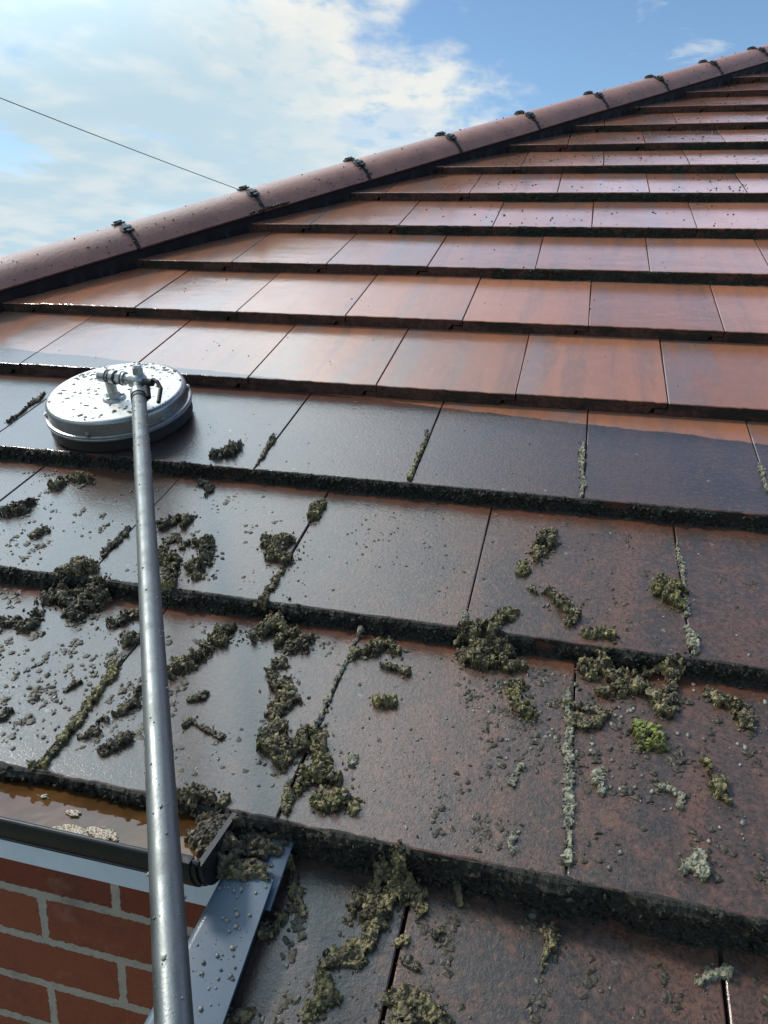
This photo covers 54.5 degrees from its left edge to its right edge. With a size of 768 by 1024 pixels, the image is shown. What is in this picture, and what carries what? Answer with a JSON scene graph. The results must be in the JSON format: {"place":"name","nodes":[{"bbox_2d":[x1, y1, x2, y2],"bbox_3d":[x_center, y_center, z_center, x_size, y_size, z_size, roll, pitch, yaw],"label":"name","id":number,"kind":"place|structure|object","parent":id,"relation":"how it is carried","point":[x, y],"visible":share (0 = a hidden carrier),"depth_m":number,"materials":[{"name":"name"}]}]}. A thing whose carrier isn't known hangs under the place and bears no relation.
{"place":"outdoors","nodes":[
{"label":"outdoors","id":0,"kind":"place"},
{"bbox_2d":[0,98,236,188],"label":"overhead cable","id":1,"kind":"object","parent":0,"point":[111,141],"visible":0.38,"depth_m":12.75,"materials":[{"name":"grey plastic"}]},
{"bbox_2d":[0,0,767,257],"label":"sky","id":2,"kind":"structure","parent":0,"point":[234,93],"materials":[{"name":"blue"}]},
{"label":"ground","id":3,"kind":"structure","parent":0,"visible":0},
{"bbox_2d":[0,44,767,1023],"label":"brick house","id":4,"kind":"structure","parent":3,"relation":"on","point":[312,314],"depth_m":1.25,"materials":[{"name":"tile"}]},
{"bbox_2d":[0,706,14,723],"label":"moss clump","id":5,"kind":"object","parent":4,"relation":"on","point":[5,711],"visible":1,"depth_m":0.95,"materials":[{"name":"plant"}]},
{"bbox_2d":[0,496,39,518],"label":"moss clump","id":6,"kind":"object","parent":4,"relation":"on","point":[15,507],"visible":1,"depth_m":1.34,"materials":[{"name":"green plant"}]},
{"bbox_2d":[0,607,44,633],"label":"moss clump","id":7,"kind":"object","parent":4,"relation":"on","point":[19,623],"visible":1,"depth_m":1.11,"materials":[{"name":"green plant"}]},
{"bbox_2d":[4,391,45,422],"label":"moss clump","id":8,"kind":"object","parent":4,"relation":"on","point":[34,401],"visible":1,"depth_m":1.67,"materials":[{"name":"plant"}]},
{"bbox_2d":[27,524,53,537],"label":"moss clump","id":9,"kind":"object","parent":4,"relation":"on","point":[41,530],"visible":1,"depth_m":1.28,"materials":[{"name":"green plant"}]},
{"bbox_2d":[47,469,95,492],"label":"moss clump","id":10,"kind":"object","parent":4,"relation":"on","point":[59,481],"visible":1,"depth_m":1.43,"materials":[{"name":"green plant"}]},
{"bbox_2d":[22,573,122,623],"bbox_3d":[-0.481,0.128,1.152,0.142,0.060,0.089,6,16,13],"label":"moss clump","id":11,"kind":"object","parent":4,"relation":"on","point":[62,593],"visible":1,"depth_m":1.15,"materials":[{"name":"green plant"}]},
{"bbox_2d":[63,678,82,692],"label":"moss clump","id":12,"kind":"object","parent":4,"relation":"on","point":[72,683],"visible":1,"depth_m":0.99,"materials":[{"name":"green plant"}]},
{"bbox_2d":[26,659,122,769],"bbox_3d":[-0.386,0.261,0.953,0.033,0.070,0.190,6,16,13],"label":"moss clump","id":13,"kind":"object","parent":4,"relation":"on","point":[112,671],"visible":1,"depth_m":0.94,"materials":[{"name":"green plant"}]},
{"bbox_2d":[52,555,100,577],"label":"moss clump","id":14,"kind":"object","parent":4,"relation":"on","point":[74,565],"visible":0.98,"depth_m":1.18,"materials":[{"name":"green plant"}]},
{"bbox_2d":[0,778,199,859],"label":"gutter water","id":15,"kind":"structure","parent":4,"relation":"in","point":[21,801],"depth_m":0.83,"materials":[{"name":"brown liquid"}]},
{"bbox_2d":[37,794,118,841],"bbox_3d":[-0.484,0.324,0.850,0.495,0.002,0.062,6,16,13],"label":"foam","id":16,"kind":"object","parent":15,"relation":"on","point":[100,833],"visible":0.57,"depth_m":0.80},
{"bbox_2d":[76,684,142,739],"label":"moss clump","id":17,"kind":"object","parent":4,"relation":"on","point":[122,708],"visible":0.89,"depth_m":0.94,"materials":[{"name":"green plant"}]},
{"bbox_2d":[95,726,133,757],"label":"moss clump","id":18,"kind":"object","parent":4,"relation":"on","point":[112,743],"visible":1,"depth_m":0.90,"materials":[{"name":"green plant"}]},
{"bbox_2d":[99,525,130,558],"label":"moss clump","id":19,"kind":"object","parent":4,"relation":"on","point":[120,537],"visible":1,"depth_m":1.24,"materials":[{"name":"green plant"}]},
{"bbox_2d":[44,363,193,1023],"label":"surface cleaner","id":20,"kind":"object","parent":4,"relation":"on","point":[108,430],"visible":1,"depth_m":0.90,"materials":[{"name":"metal"}]},
{"bbox_2d":[47,362,180,419],"bbox_3d":[-0.551,-0.255,1.540,0.275,0.006,0.270,7,36,12],"label":"spatter","id":21,"kind":"object","parent":20,"relation":"on","point":[153,367],"visible":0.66,"depth_m":1.55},
{"bbox_2d":[131,397,186,999],"bbox_3d":[-0.316,0.061,0.998,0.032,0.346,1.101,-3,16,-18],"label":"pole spatter","id":22,"kind":"object","parent":20,"relation":"attached to","point":[163,958],"visible":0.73,"depth_m":0.80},
{"bbox_2d":[105,607,138,628],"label":"moss clump","id":23,"kind":"object","parent":4,"relation":"on","point":[114,623],"visible":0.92,"depth_m":1.11,"materials":[{"name":"green plant"}]},
{"bbox_2d":[117,630,139,649],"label":"moss clump","id":24,"kind":"object","parent":4,"relation":"on","point":[132,637],"visible":0.97,"depth_m":1.07,"materials":[{"name":"green plant"}]},
{"bbox_2d":[158,543,182,607],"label":"moss clump","id":25,"kind":"object","parent":4,"relation":"on","point":[166,554],"visible":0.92,"depth_m":1.17,"materials":[{"name":"green plant"}]},
{"bbox_2d":[161,532,188,549],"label":"moss clump","id":26,"kind":"object","parent":4,"relation":"on","point":[176,537],"visible":0.96,"depth_m":1.24,"materials":[{"name":"green plant"}]},
{"bbox_2d":[156,511,197,531],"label":"moss clump","id":27,"kind":"object","parent":4,"relation":"on","point":[166,523],"visible":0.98,"depth_m":1.28,"materials":[{"name":"green plant"}]},
{"bbox_2d":[167,641,214,679],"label":"moss clump","id":28,"kind":"object","parent":4,"relation":"on","point":[186,664],"visible":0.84,"depth_m":1.02,"materials":[{"name":"green plant"}]},
{"bbox_2d":[186,690,209,702],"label":"moss clump","id":29,"kind":"object","parent":4,"relation":"on","point":[202,695],"visible":1,"depth_m":0.96,"materials":[{"name":"green plant"}]},
{"bbox_2d":[176,782,220,819],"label":"moss clump","id":30,"kind":"object","parent":4,"relation":"on","point":[192,793],"visible":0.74,"depth_m":0.82,"materials":[{"name":"green plant"}]},
{"bbox_2d":[183,532,224,580],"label":"moss clump","id":31,"kind":"object","parent":4,"relation":"on","point":[205,543],"visible":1,"depth_m":1.19,"materials":[{"name":"green plant"}]},
{"bbox_2d":[181,715,226,740],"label":"moss clump","id":32,"kind":"object","parent":4,"relation":"on","point":[213,732],"visible":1,"depth_m":0.92,"materials":[{"name":"green plant"}]},
{"bbox_2d":[196,478,218,497],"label":"moss clump","id":33,"kind":"object","parent":4,"relation":"on","point":[208,487],"visible":1,"depth_m":1.38,"materials":[{"name":"green plant"}]},
{"bbox_2d":[184,810,249,874],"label":"moss clump","id":34,"kind":"object","parent":4,"relation":"on","point":[200,837],"visible":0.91,"depth_m":0.79,"materials":[{"name":"green plant"}]},
{"bbox_2d":[214,791,230,807],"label":"moss clump","id":35,"kind":"object","parent":4,"relation":"on","point":[222,801],"visible":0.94,"depth_m":0.82,"materials":[{"name":"green plant"}]},
{"bbox_2d":[206,622,241,646],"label":"moss clump","id":36,"kind":"object","parent":4,"relation":"on","point":[219,635],"visible":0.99,"depth_m":1.07,"materials":[{"name":"green plant"}]},
{"bbox_2d":[208,438,245,458],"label":"moss clump","id":37,"kind":"object","parent":4,"relation":"on","point":[225,449],"visible":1,"depth_m":1.44,"materials":[{"name":"green plant"}]},
{"bbox_2d":[192,857,288,1015],"bbox_3d":[-0.163,0.448,0.691,0.059,0.114,0.274,6,16,13],"label":"trim grit","id":38,"kind":"object","parent":4,"relation":"on","point":[230,975],"depth_m":0.73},
{"bbox_2d":[224,1005,260,1023],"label":"moss clump","id":39,"kind":"object","parent":4,"relation":"on","point":[242,1014],"visible":0.91,"depth_m":0.69,"materials":[{"name":"green plant"}]},
{"bbox_2d":[216,855,276,881],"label":"moss clump","id":40,"kind":"object","parent":4,"relation":"on","point":[239,869],"visible":0.91,"depth_m":0.77,"materials":[{"name":"green plant"}]},
{"bbox_2d":[228,827,291,860],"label":"moss clump","id":41,"kind":"object","parent":4,"relation":"on","point":[259,843],"visible":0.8,"depth_m":0.80,"materials":[{"name":"green plant"}]},
{"bbox_2d":[255,432,275,465],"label":"moss clump","id":42,"kind":"object","parent":4,"relation":"on","point":[271,439],"visible":1,"depth_m":1.45,"materials":[{"name":"green plant"}]},
{"bbox_2d":[238,597,302,653],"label":"moss clump","id":43,"kind":"object","parent":4,"relation":"on","point":[264,627],"visible":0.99,"depth_m":1.07,"materials":[{"name":"green plant"}]},
{"bbox_2d":[254,708,291,741],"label":"moss clump","id":44,"kind":"object","parent":4,"relation":"on","point":[277,724],"visible":0.97,"depth_m":0.91,"materials":[{"name":"green plant"}]},
{"bbox_2d":[257,907,289,944],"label":"moss clump","id":45,"kind":"object","parent":4,"relation":"on","point":[266,928],"visible":0.92,"depth_m":0.76,"materials":[{"name":"green plant"}]},
{"bbox_2d":[258,565,288,609],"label":"moss clump","id":46,"kind":"object","parent":4,"relation":"on","point":[262,599],"visible":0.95,"depth_m":1.12,"materials":[{"name":"green plant"}]},
{"bbox_2d":[252,531,303,572],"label":"moss clump","id":47,"kind":"object","parent":4,"relation":"on","point":[277,545],"visible":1,"depth_m":1.21,"materials":[{"name":"green plant"}]},
{"bbox_2d":[259,654,310,717],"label":"moss clump","id":48,"kind":"object","parent":4,"relation":"on","point":[285,698],"visible":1,"depth_m":0.97,"materials":[{"name":"green plant"}]},
{"bbox_2d":[280,787,297,816],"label":"moss clump","id":49,"kind":"object","parent":4,"relation":"on","point":[287,798],"visible":1,"depth_m":0.82,"materials":[{"name":"green plant"}]},
{"bbox_2d":[256,723,322,776],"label":"moss clump","id":50,"kind":"object","parent":4,"relation":"on","point":[279,749],"visible":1,"depth_m":0.88,"materials":[{"name":"green plant"}]},
{"bbox_2d":[285,853,308,921],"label":"moss clump","id":51,"kind":"object","parent":4,"relation":"on","point":[295,891],"visible":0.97,"depth_m":0.79,"materials":[{"name":"green plant"}]},
{"bbox_2d":[279,631,320,654],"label":"moss clump","id":52,"kind":"object","parent":4,"relation":"on","point":[301,640],"visible":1,"depth_m":1.05,"materials":[{"name":"green plant"}]},
{"bbox_2d":[303,497,327,523],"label":"moss clump","id":53,"kind":"object","parent":4,"relation":"on","point":[316,507],"visible":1,"depth_m":1.30,"materials":[{"name":"green plant"}]},
{"bbox_2d":[283,723,355,795],"bbox_3d":[-0.066,0.291,0.869,0.080,0.040,0.115,6,16,13],"label":"moss clump","id":54,"kind":"object","parent":4,"relation":"on","point":[319,770],"visible":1,"depth_m":0.84,"materials":[{"name":"green plant"}]},
{"bbox_2d":[297,969,343,1023],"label":"moss clump","id":55,"kind":"object","parent":4,"relation":"on","point":[325,992],"visible":1,"depth_m":0.70,"materials":[{"name":"green plant"}]},
{"bbox_2d":[308,784,364,817],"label":"moss clump","id":56,"kind":"object","parent":4,"relation":"on","point":[343,796],"visible":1,"depth_m":0.81,"materials":[{"name":"green plant"}]},
{"bbox_2d":[313,625,364,728],"bbox_3d":[-0.060,0.216,0.997,0.015,0.068,0.202,6,16,15],"label":"moss clump","id":57,"kind":"object","parent":4,"relation":"on","point":[328,698],"visible":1,"depth_m":0.98,"materials":[{"name":"green plant"}]},
{"bbox_2d":[345,752,358,767],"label":"moss clump","id":58,"kind":"object","parent":4,"relation":"on","point":[353,758],"visible":1,"depth_m":0.87,"materials":[{"name":"plant"}]},
{"bbox_2d":[316,915,391,973],"bbox_3d":[-0.028,0.428,0.739,0.084,0.033,0.038,-10,19,-36],"label":"moss clump","id":59,"kind":"object","parent":4,"relation":"on","point":[349,953],"visible":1,"depth_m":0.73,"materials":[{"name":"green plant"}]},
{"bbox_2d":[339,635,408,659],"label":"moss clump","id":60,"kind":"object","parent":4,"relation":"on","point":[378,643],"visible":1,"depth_m":1.03,"materials":[{"name":"green plant"}]},
{"bbox_2d":[0,762,767,965],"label":"edge moss","id":61,"kind":"object","parent":4,"relation":"on","point":[531,889],"visible":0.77,"depth_m":0.75,"materials":[{"name":"plant"}]},
{"bbox_2d":[0,399,767,1023],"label":"moss crumbs","id":62,"kind":"object","parent":4,"relation":"on","point":[450,921],"visible":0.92,"depth_m":0.87,"materials":[{"name":"green plant"}]},
{"bbox_2d":[0,565,767,690],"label":"edge moss","id":63,"kind":"object","parent":4,"relation":"on","point":[740,676],"visible":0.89,"depth_m":1.06,"materials":[{"name":"plant"}]},
{"bbox_2d":[0,445,767,532],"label":"edge moss","id":64,"kind":"object","parent":4,"relation":"on","point":[650,513],"visible":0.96,"depth_m":1.32,"materials":[{"name":"plant"}]},
{"bbox_2d":[345,837,422,925],"bbox_3d":[0.005,0.380,0.772,0.083,0.079,0.070,6,16,13],"label":"moss clump","id":65,"kind":"object","parent":4,"relation":"on","point":[377,899],"visible":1,"depth_m":0.77,"materials":[{"name":"green plant"}]},
{"bbox_2d":[0,408,767,1023],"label":"grit","id":66,"kind":"object","parent":4,"relation":"on","point":[610,786],"visible":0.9,"depth_m":0.92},
{"bbox_2d":[369,693,398,708],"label":"moss clump","id":67,"kind":"object","parent":4,"relation":"on","point":[389,701],"visible":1,"depth_m":0.94,"materials":[{"name":"green plant"}]},
{"bbox_2d":[1,47,767,280],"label":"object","id":68,"kind":"object","parent":4,"relation":"on","point":[273,206],"visible":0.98,"depth_m":2.54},
{"bbox_2d":[379,659,411,677],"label":"moss clump","id":69,"kind":"object","parent":4,"relation":"on","point":[406,670],"visible":1,"depth_m":1.00,"materials":[{"name":"green plant"}]},
{"bbox_2d":[390,934,413,948],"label":"moss clump","id":70,"kind":"object","parent":4,"relation":"on","point":[404,939],"visible":1,"depth_m":0.74,"materials":[{"name":"green plant"}]},
{"bbox_2d":[396,955,422,972],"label":"moss clump","id":71,"kind":"object","parent":4,"relation":"on","point":[412,963],"visible":1,"depth_m":0.72,"materials":[{"name":"plant"}]},
{"bbox_2d":[373,981,451,1023],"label":"moss clump","id":72,"kind":"object","parent":4,"relation":"on","point":[410,1004],"visible":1,"depth_m":0.69,"materials":[{"name":"green plant"}]},
{"bbox_2d":[58,99,767,385],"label":"speck","id":73,"kind":"object","parent":4,"relation":"on","point":[596,175],"visible":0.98,"depth_m":2.75},
{"bbox_2d":[407,429,428,479],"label":"moss clump","id":74,"kind":"object","parent":4,"relation":"on","point":[410,476],"visible":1,"depth_m":1.39,"materials":[{"name":"green plant"}]},
{"bbox_2d":[408,887,429,927],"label":"moss clump","id":75,"kind":"object","parent":4,"relation":"on","point":[419,906],"visible":1,"depth_m":0.77,"materials":[{"name":"green plant"}]},
{"bbox_2d":[430,924,446,940],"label":"moss clump","id":76,"kind":"object","parent":4,"relation":"on","point":[437,932],"visible":1,"depth_m":0.74,"materials":[{"name":"green plant"}]},
{"bbox_2d":[452,883,463,908],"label":"moss clump","id":77,"kind":"object","parent":4,"relation":"on","point":[458,896],"visible":1,"depth_m":0.77,"materials":[{"name":"green plant"}]},
{"bbox_2d":[460,608,470,621],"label":"moss clump","id":78,"kind":"object","parent":4,"relation":"on","point":[465,616],"visible":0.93,"depth_m":1.05,"materials":[{"name":"plant"}]},
{"bbox_2d":[451,618,528,675],"bbox_3d":[0.141,0.180,1.017,0.098,0.062,0.086,-2,16,-14],"label":"moss clump","id":79,"kind":"object","parent":4,"relation":"on","point":[492,650],"visible":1,"depth_m":1.01,"materials":[{"name":"green plant"}]},
{"bbox_2d":[491,605,522,625],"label":"moss clump","id":80,"kind":"object","parent":4,"relation":"on","point":[507,613],"visible":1,"depth_m":1.04,"materials":[{"name":"green plant"}]},
{"bbox_2d":[504,829,520,855],"bbox_3d":[0.133,0.340,0.771,0.014,0.015,0.036,8,17,20],"label":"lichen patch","id":81,"kind":"object","parent":4,"relation":"on","point":[512,838],"visible":1,"depth_m":0.77,"materials":[{"name":"plant"}]},
{"bbox_2d":[507,761,527,789],"bbox_3d":[0.151,0.297,0.846,0.015,0.018,0.042,13,19,36],"label":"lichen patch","id":82,"kind":"object","parent":4,"relation":"on","point":[512,781],"visible":1,"depth_m":0.84,"materials":[{"name":"grey plant"}]},
{"bbox_2d":[497,678,542,724],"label":"moss clump","id":83,"kind":"object","parent":4,"relation":"on","point":[512,691],"visible":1,"depth_m":0.94,"materials":[{"name":"green plant"}]},
{"bbox_2d":[513,559,533,576],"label":"moss clump","id":84,"kind":"object","parent":4,"relation":"on","point":[522,567],"visible":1,"depth_m":1.13,"materials":[{"name":"green plant"}]},
{"bbox_2d":[524,527,561,565],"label":"moss clump","id":85,"kind":"object","parent":4,"relation":"on","point":[545,535],"visible":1,"depth_m":1.18,"materials":[{"name":"green plant"}]},
{"bbox_2d":[533,921,566,977],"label":"moss clump","id":86,"kind":"object","parent":4,"relation":"on","point":[551,934],"visible":1,"depth_m":0.73,"materials":[{"name":"green plant"}]},
{"bbox_2d":[526,584,584,626],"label":"moss clump","id":87,"kind":"object","parent":4,"relation":"on","point":[572,614],"visible":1,"depth_m":1.05,"materials":[{"name":"green plant"}]},
{"bbox_2d":[560,683,579,866],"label":"moss clump","id":88,"kind":"object","parent":4,"relation":"on","point":[568,795],"visible":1,"depth_m":0.83,"materials":[{"name":"grey plant"}]},
{"bbox_2d":[573,441,586,497],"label":"moss clump","id":89,"kind":"object","parent":4,"relation":"on","point":[582,460],"visible":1,"depth_m":1.33,"materials":[{"name":"green plant"}]},
{"bbox_2d":[396,225,767,240],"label":"edge moss","id":90,"kind":"object","parent":4,"relation":"on","point":[517,231],"visible":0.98,"depth_m":2.26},
{"bbox_2d":[560,696,612,731],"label":"moss clump","id":91,"kind":"object","parent":4,"relation":"on","point":[577,718],"visible":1,"depth_m":0.91,"materials":[{"name":"green plant"}]},
{"bbox_2d":[573,625,619,644],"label":"moss clump","id":92,"kind":"object","parent":4,"relation":"on","point":[596,632],"visible":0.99,"depth_m":1.01,"materials":[{"name":"green plant"}]},
{"bbox_2d":[590,766,606,796],"bbox_3d":[0.240,0.299,0.836,0.018,0.018,0.042,6,16,13],"label":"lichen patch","id":93,"kind":"object","parent":4,"relation":"on","point":[597,773],"visible":1,"depth_m":0.83,"materials":[{"name":"grey plant"}]},
{"bbox_2d":[492,268,767,288],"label":"edge moss","id":94,"kind":"object","parent":4,"relation":"on","point":[592,276],"visible":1,"depth_m":1.99,"materials":[{"name":"plant"}]},
{"bbox_2d":[573,645,691,719],"bbox_3d":[0.319,0.213,0.960,0.148,0.060,0.099,6,16,13],"label":"moss clump","id":95,"kind":"object","parent":4,"relation":"on","point":[665,698],"visible":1,"depth_m":0.96,"materials":[{"name":"green plant"}]},
{"bbox_2d":[502,192,767,204],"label":"edge moss","id":96,"kind":"object","parent":4,"relation":"on","point":[698,197],"visible":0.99,"depth_m":2.47,"materials":[{"name":"black plant"}]},
{"bbox_2d":[627,718,669,758],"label":"moss clump","id":97,"kind":"object","parent":4,"relation":"on","point":[655,738],"visible":1,"depth_m":0.88,"materials":[{"name":"green plant"}]},
{"bbox_2d":[645,572,690,612],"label":"moss clump","id":98,"kind":"object","parent":4,"relation":"on","point":[665,584],"visible":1,"depth_m":1.07,"materials":[{"name":"green plant"}]},
{"bbox_2d":[657,781,687,814],"bbox_3d":[0.318,0.309,0.816,0.025,0.018,0.041,-5,17,-23],"label":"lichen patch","id":99,"kind":"object","parent":4,"relation":"on","point":[680,795],"visible":1,"depth_m":0.81,"materials":[{"name":"grey plant"}]},
{"bbox_2d":[581,164,767,173],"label":"edge moss","id":100,"kind":"object","parent":4,"relation":"on","point":[720,169],"visible":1,"depth_m":2.68,"materials":[{"name":"plant"}]},
{"bbox_2d":[672,542,691,616],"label":"moss clump","id":101,"kind":"object","parent":4,"relation":"on","point":[682,568],"visible":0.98,"depth_m":1.11,"materials":[{"name":"green plant"}]},
{"bbox_2d":[681,624,700,657],"bbox_3d":[0.410,0.171,0.994,0.024,0.027,0.059,6,16,13],"label":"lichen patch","id":102,"kind":"object","parent":4,"relation":"on","point":[693,639],"visible":1,"depth_m":0.99,"materials":[{"name":"plant"}]},
{"bbox_2d":[678,846,712,881],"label":"moss clump","id":103,"kind":"object","parent":4,"relation":"on","point":[696,863],"visible":1,"depth_m":0.74,"materials":[{"name":"grey plant"}]},
{"bbox_2d":[694,963,736,993],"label":"moss clump","id":104,"kind":"object","parent":4,"relation":"on","point":[724,971],"visible":1,"depth_m":0.70,"materials":[{"name":"plant"}]},
{"bbox_2d":[699,757,734,807],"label":"moss clump","id":105,"kind":"object","parent":4,"relation":"on","point":[718,783],"visible":1,"depth_m":0.82,"materials":[{"name":"green plant"}]},
{"bbox_2d":[676,141,767,150],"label":"edge moss","id":106,"kind":"object","parent":4,"relation":"on","point":[759,145],"visible":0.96,"depth_m":2.89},
{"bbox_2d":[701,685,756,735],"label":"moss clump","id":107,"kind":"object","parent":4,"relation":"on","point":[745,719],"visible":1,"depth_m":0.93,"materials":[{"name":"green plant"}]},
{"bbox_2d":[757,462,767,490],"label":"moss clump","id":108,"kind":"object","parent":4,"relation":"on","point":[763,473],"visible":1,"depth_m":1.29,"materials":[{"name":"green plant"}]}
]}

